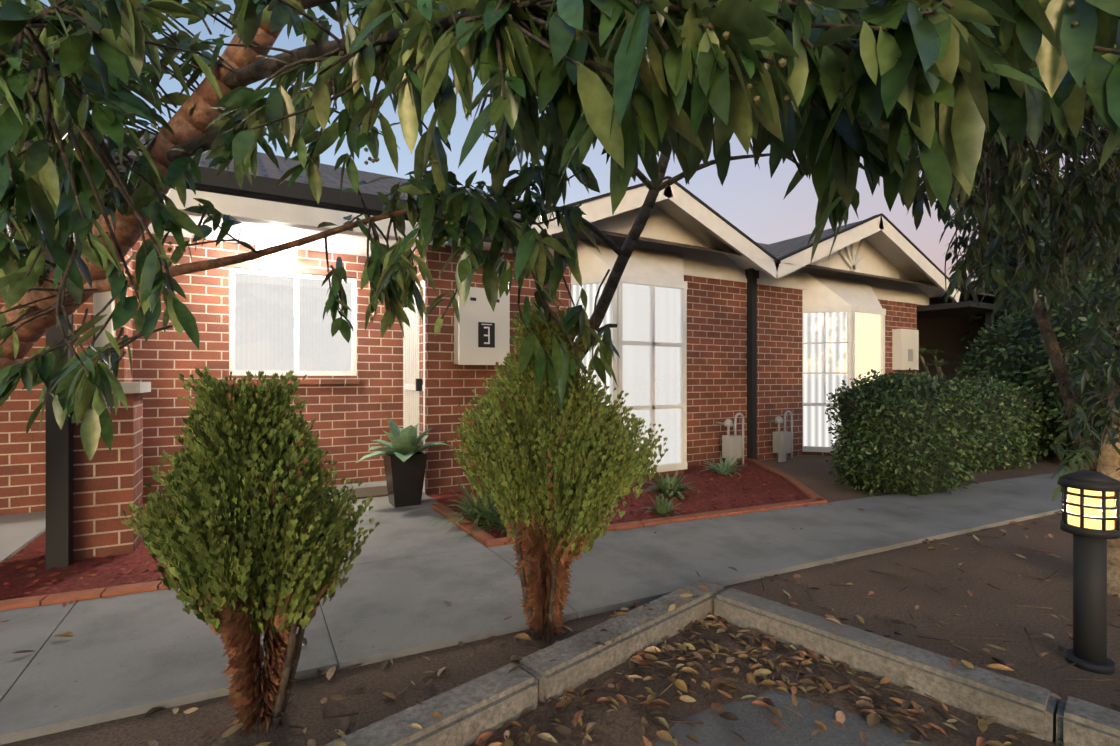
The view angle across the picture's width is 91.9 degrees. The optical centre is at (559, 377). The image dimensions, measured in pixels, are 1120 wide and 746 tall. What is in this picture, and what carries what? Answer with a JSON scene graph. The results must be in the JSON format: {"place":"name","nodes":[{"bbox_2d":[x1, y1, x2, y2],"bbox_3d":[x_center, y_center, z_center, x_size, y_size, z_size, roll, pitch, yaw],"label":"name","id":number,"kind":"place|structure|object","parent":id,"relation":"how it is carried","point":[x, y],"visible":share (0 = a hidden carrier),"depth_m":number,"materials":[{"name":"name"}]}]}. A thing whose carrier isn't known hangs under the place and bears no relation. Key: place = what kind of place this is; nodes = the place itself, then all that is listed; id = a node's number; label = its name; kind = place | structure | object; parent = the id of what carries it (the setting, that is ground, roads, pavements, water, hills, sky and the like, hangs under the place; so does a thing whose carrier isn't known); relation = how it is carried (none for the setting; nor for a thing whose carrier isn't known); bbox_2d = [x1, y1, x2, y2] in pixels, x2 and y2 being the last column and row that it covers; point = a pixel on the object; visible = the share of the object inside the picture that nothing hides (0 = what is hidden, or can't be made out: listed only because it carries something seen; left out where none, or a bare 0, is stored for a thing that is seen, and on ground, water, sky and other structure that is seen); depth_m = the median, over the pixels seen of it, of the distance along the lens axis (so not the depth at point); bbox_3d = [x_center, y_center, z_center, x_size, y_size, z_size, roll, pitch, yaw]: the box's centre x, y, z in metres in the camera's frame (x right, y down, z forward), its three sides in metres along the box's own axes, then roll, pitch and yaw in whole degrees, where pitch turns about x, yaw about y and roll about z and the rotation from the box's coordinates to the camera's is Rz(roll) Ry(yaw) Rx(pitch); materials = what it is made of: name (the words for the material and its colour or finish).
{"place":"outdoors","nodes":[
{"label":"outdoors","id":0,"kind":"place"},
{"bbox_2d":[0,469,1082,744],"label":"path","id":1,"kind":"structure","parent":0,"point":[412,571],"depth_m":2.75,"materials":[{"name":"concrete"}]},
{"bbox_2d":[344,486,387,498],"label":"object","id":2,"kind":"object","parent":1,"relation":"on","point":[373,492],"depth_m":5.09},
{"bbox_2d":[356,417,449,507],"bbox_3d":[-1.391,0.723,4.735,0.625,0.752,0.745,0,0,25],"label":"potted agave","id":3,"kind":"object","parent":1,"relation":"on","point":[404,457],"visible":1,"depth_m":4.62,"materials":[{"name":"black"}]},
{"bbox_2d":[0,0,1117,280],"label":"sky","id":4,"kind":"structure","parent":0,"point":[751,200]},
{"bbox_2d":[0,455,1119,745],"bbox_3d":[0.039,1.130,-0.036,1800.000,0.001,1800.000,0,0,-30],"label":"ground","id":5,"kind":"structure","parent":0,"point":[984,609],"depth_m":2.46,"materials":[{"name":"brown soil"}]},
{"bbox_2d":[0,511,45,562],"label":"path","id":6,"kind":"structure","parent":5,"relation":"on","point":[18,532],"depth_m":3.88,"materials":[{"name":"concrete"}]},
{"bbox_2d":[121,366,379,736],"bbox_3d":[-0.936,0.569,1.726,0.718,1.193,0.641,0,0,-30],"label":"shrub","id":7,"kind":"object","parent":5,"relation":"on","point":[247,532],"visible":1,"depth_m":1.61,"materials":[{"name":"green plant"}]},
{"bbox_2d":[0,458,826,610],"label":"garden beds","id":8,"kind":"object","parent":5,"relation":"on","point":[47,596],"visible":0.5,"depth_m":3.98,"materials":[{"name":"red soil"}]},
{"bbox_2d":[0,460,832,621],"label":"mulch chips","id":9,"kind":"object","parent":8,"relation":"on","point":[6,584],"visible":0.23,"depth_m":4.26,"materials":[{"name":"red wood"}]},
{"bbox_2d":[427,470,501,533],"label":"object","id":10,"kind":"object","parent":8,"relation":"on","point":[472,506],"visible":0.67,"depth_m":4.00,"materials":[{"name":"green plant"}]},
{"bbox_2d":[461,504,506,538],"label":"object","id":11,"kind":"object","parent":8,"relation":"on","point":[496,520],"visible":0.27,"depth_m":3.79,"materials":[{"name":"green plant"}]},
{"bbox_2d":[639,493,680,516],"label":"agave plant","id":12,"kind":"object","parent":8,"relation":"on","point":[662,506],"visible":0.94,"depth_m":4.35,"materials":[{"name":"green plant"}]},
{"bbox_2d":[643,470,702,499],"bbox_3d":[1.045,0.987,5.090,0.540,0.287,0.624,0,0,-30],"label":"agave plant","id":13,"kind":"object","parent":8,"relation":"on","point":[669,486],"visible":0.85,"depth_m":5.07,"materials":[{"name":"green plant"}]},
{"bbox_2d":[700,449,745,477],"bbox_3d":[1.871,0.972,6.220,0.614,0.318,0.571,0,0,40],"label":"agave plant","id":14,"kind":"object","parent":8,"relation":"on","point":[724,468],"visible":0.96,"depth_m":6.16,"materials":[{"name":"green plant"}]},
{"bbox_2d":[715,413,743,465],"bbox_3d":[2.159,0.788,6.821,0.359,0.685,0.253,0,0,8],"label":"gas meter","id":15,"kind":"object","parent":8,"relation":"on","point":[731,444],"visible":0.96,"depth_m":6.77,"materials":[{"name":"grey metal"}]},
{"bbox_2d":[0,219,916,560],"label":"brick wall","id":16,"kind":"structure","parent":5,"relation":"on","point":[352,415],"depth_m":5.24,"materials":[{"name":"red brick"}]},
{"bbox_2d":[256,238,296,260],"bbox_3d":[-2.675,-1.205,5.114,0.340,0.162,0.205,0,0,-30],"label":"flood light","id":17,"kind":"object","parent":16,"relation":"attached to","point":[289,255],"visible":0.43,"depth_m":5.12,"materials":[{"name":"white"}]},
{"bbox_2d":[235,273,351,370],"bbox_3d":[-2.639,-0.530,5.414,1.050,0.930,0.020,0,0,-30],"label":"window glass","id":18,"kind":"object","parent":16,"relation":"attached to","point":[264,322],"visible":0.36,"depth_m":5.35,"materials":[{"name":"white glass"}]},
{"bbox_2d":[13,139,758,569],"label":"house trim","id":19,"kind":"structure","parent":16,"relation":"attached to","point":[261,207],"depth_m":4.13,"materials":[{"name":"white paint"}]},
{"bbox_2d":[454,287,509,364],"bbox_3d":[-0.762,-0.490,5.277,0.520,0.740,0.186,0,0,-30],"label":"meter box","id":20,"kind":"object","parent":16,"relation":"attached to","point":[482,333],"visible":0.9,"depth_m":5.19,"materials":[{"name":"white metal"}]},
{"bbox_2d":[16,113,994,295],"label":"roof","id":21,"kind":"structure","parent":16,"relation":"on","point":[268,168],"depth_m":6.68,"materials":[{"name":"metal"}]},
{"bbox_2d":[502,176,960,304],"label":"roof trim","id":22,"kind":"structure","parent":16,"relation":"attached to","point":[881,244],"depth_m":6.99,"materials":[{"name":"beige paint"}]},
{"bbox_2d":[892,329,918,369],"bbox_3d":[5.789,-0.465,9.061,0.530,0.670,0.145,0,0,-30],"label":"meter box","id":23,"kind":"object","parent":16,"relation":"attached to","point":[905,349],"visible":1,"depth_m":8.96,"materials":[{"name":"white metal"}]},
{"bbox_2d":[444,304,667,641],"bbox_3d":[0.009,0.436,2.407,0.985,1.457,0.876,0,0,-30],"label":"shrub","id":24,"kind":"object","parent":5,"relation":"on","point":[549,476],"visible":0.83,"depth_m":2.20,"materials":[{"name":"green plant"}]},
{"bbox_2d":[0,0,1119,614],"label":"brush box tree","id":25,"kind":"object","parent":5,"relation":"on","point":[828,92],"visible":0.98,"depth_m":1.38,"materials":[{"name":"green plant"}]},
{"bbox_2d":[13,502,1119,745],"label":"leaf litter","id":26,"kind":"object","parent":5,"relation":"on","point":[769,678],"visible":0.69,"depth_m":1.95,"materials":[{"name":"brown plant"}]},
{"bbox_2d":[571,238,686,477],"bbox_3d":[0.916,-0.195,6.171,1.739,2.650,0.490,0,0,-30],"label":"bay window","id":27,"kind":"structure","parent":5,"relation":"on","point":[646,312],"depth_m":5.98,"materials":[{"name":"white glass"}]},
{"bbox_2d":[323,579,1119,745],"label":"kerb","id":28,"kind":"structure","parent":5,"relation":"on","point":[471,711],"depth_m":1.89,"materials":[{"name":"concrete"}]},
{"bbox_2d":[467,617,1058,745],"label":"dirt apron","id":29,"kind":"object","parent":5,"relation":"on","point":[620,725],"visible":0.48,"depth_m":1.88,"materials":[{"name":"brown soil"}]},
{"bbox_2d":[766,410,792,461],"bbox_3d":[2.982,0.788,7.294,0.359,0.685,0.253,0,0,8],"label":"gas meter","id":30,"kind":"object","parent":5,"relation":"on","point":[782,443],"visible":1,"depth_m":7.24,"materials":[{"name":"grey metal"}]},
{"bbox_2d":[654,686,935,745],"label":"car park","id":31,"kind":"structure","parent":5,"relation":"on","point":[754,725],"depth_m":1.74,"materials":[{"name":"grey asphalt"}]},
{"bbox_2d":[802,273,885,455],"bbox_3d":[4.342,-0.195,8.086,1.769,2.650,0.580,0,0,-30],"label":"bay window","id":32,"kind":"structure","parent":5,"relation":"on","point":[843,328],"depth_m":7.81,"materials":[{"name":"white glass"}]},
{"bbox_2d":[823,368,987,497],"bbox_3d":[3.512,0.537,5.553,1.606,1.260,1.132,0,0,-30],"label":"hedge","id":33,"kind":"object","parent":5,"relation":"on","point":[912,434],"visible":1,"depth_m":5.17,"materials":[{"name":"green plant"}]},
{"bbox_2d":[919,348,972,380],"bbox_3d":[6.606,0.323,9.110,1.317,1.675,1.255,0,0,-30],"label":"frangipani","id":34,"kind":"object","parent":5,"relation":"on","point":[939,363],"visible":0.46,"depth_m":9.24,"materials":[{"name":"green plant"}]},
{"bbox_2d":[917,293,980,382],"bbox_3d":[19.160,-1.070,21.893,26.000,4.400,10.200,0,0,-30],"label":"carport","id":35,"kind":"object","parent":5,"relation":"on","point":[936,333],"depth_m":13.44,"materials":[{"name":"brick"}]},
{"bbox_2d":[917,301,1004,335],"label":"carport roof","id":36,"kind":"structure","parent":5,"relation":"on","point":[950,309],"depth_m":9.24,"materials":[{"name":"black paint"}]},
{"bbox_2d":[945,375,1050,473],"bbox_3d":[5.343,0.567,6.983,2.010,1.188,1.160,0,0,-30],"label":"hedge","id":37,"kind":"object","parent":5,"relation":"on","point":[1009,424],"visible":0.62,"depth_m":6.54,"materials":[{"name":"green plant"}]},
{"bbox_2d":[949,301,1052,456],"bbox_3d":[7.182,0.035,8.172,2.288,2.355,2.057,0,0,-30],"label":"bush","id":38,"kind":"object","parent":5,"relation":"on","point":[994,355],"visible":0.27,"depth_m":7.97,"materials":[{"name":"green plant"}]},
{"bbox_2d":[900,46,1119,596],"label":"tree","id":39,"kind":"object","parent":5,"relation":"on","point":[1009,193],"visible":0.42,"depth_m":2.47,"materials":[{"name":"green plant"}]},
{"bbox_2d":[953,156,1119,343],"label":"tree","id":40,"kind":"object","parent":5,"relation":"on","point":[979,319],"visible":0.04,"depth_m":9.96,"materials":[{"name":"green plant"}]},
{"bbox_2d":[1011,263,1119,463],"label":"bush","id":41,"kind":"object","parent":5,"relation":"on","point":[1069,329],"visible":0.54,"depth_m":6.83,"materials":[{"name":"green plant"}]},
{"bbox_2d":[1057,470,1119,674],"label":"bollard light","id":42,"kind":"object","parent":5,"relation":"on","point":[1090,511],"visible":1,"depth_m":2.09,"materials":[{"name":"grey metal"}]}
]}

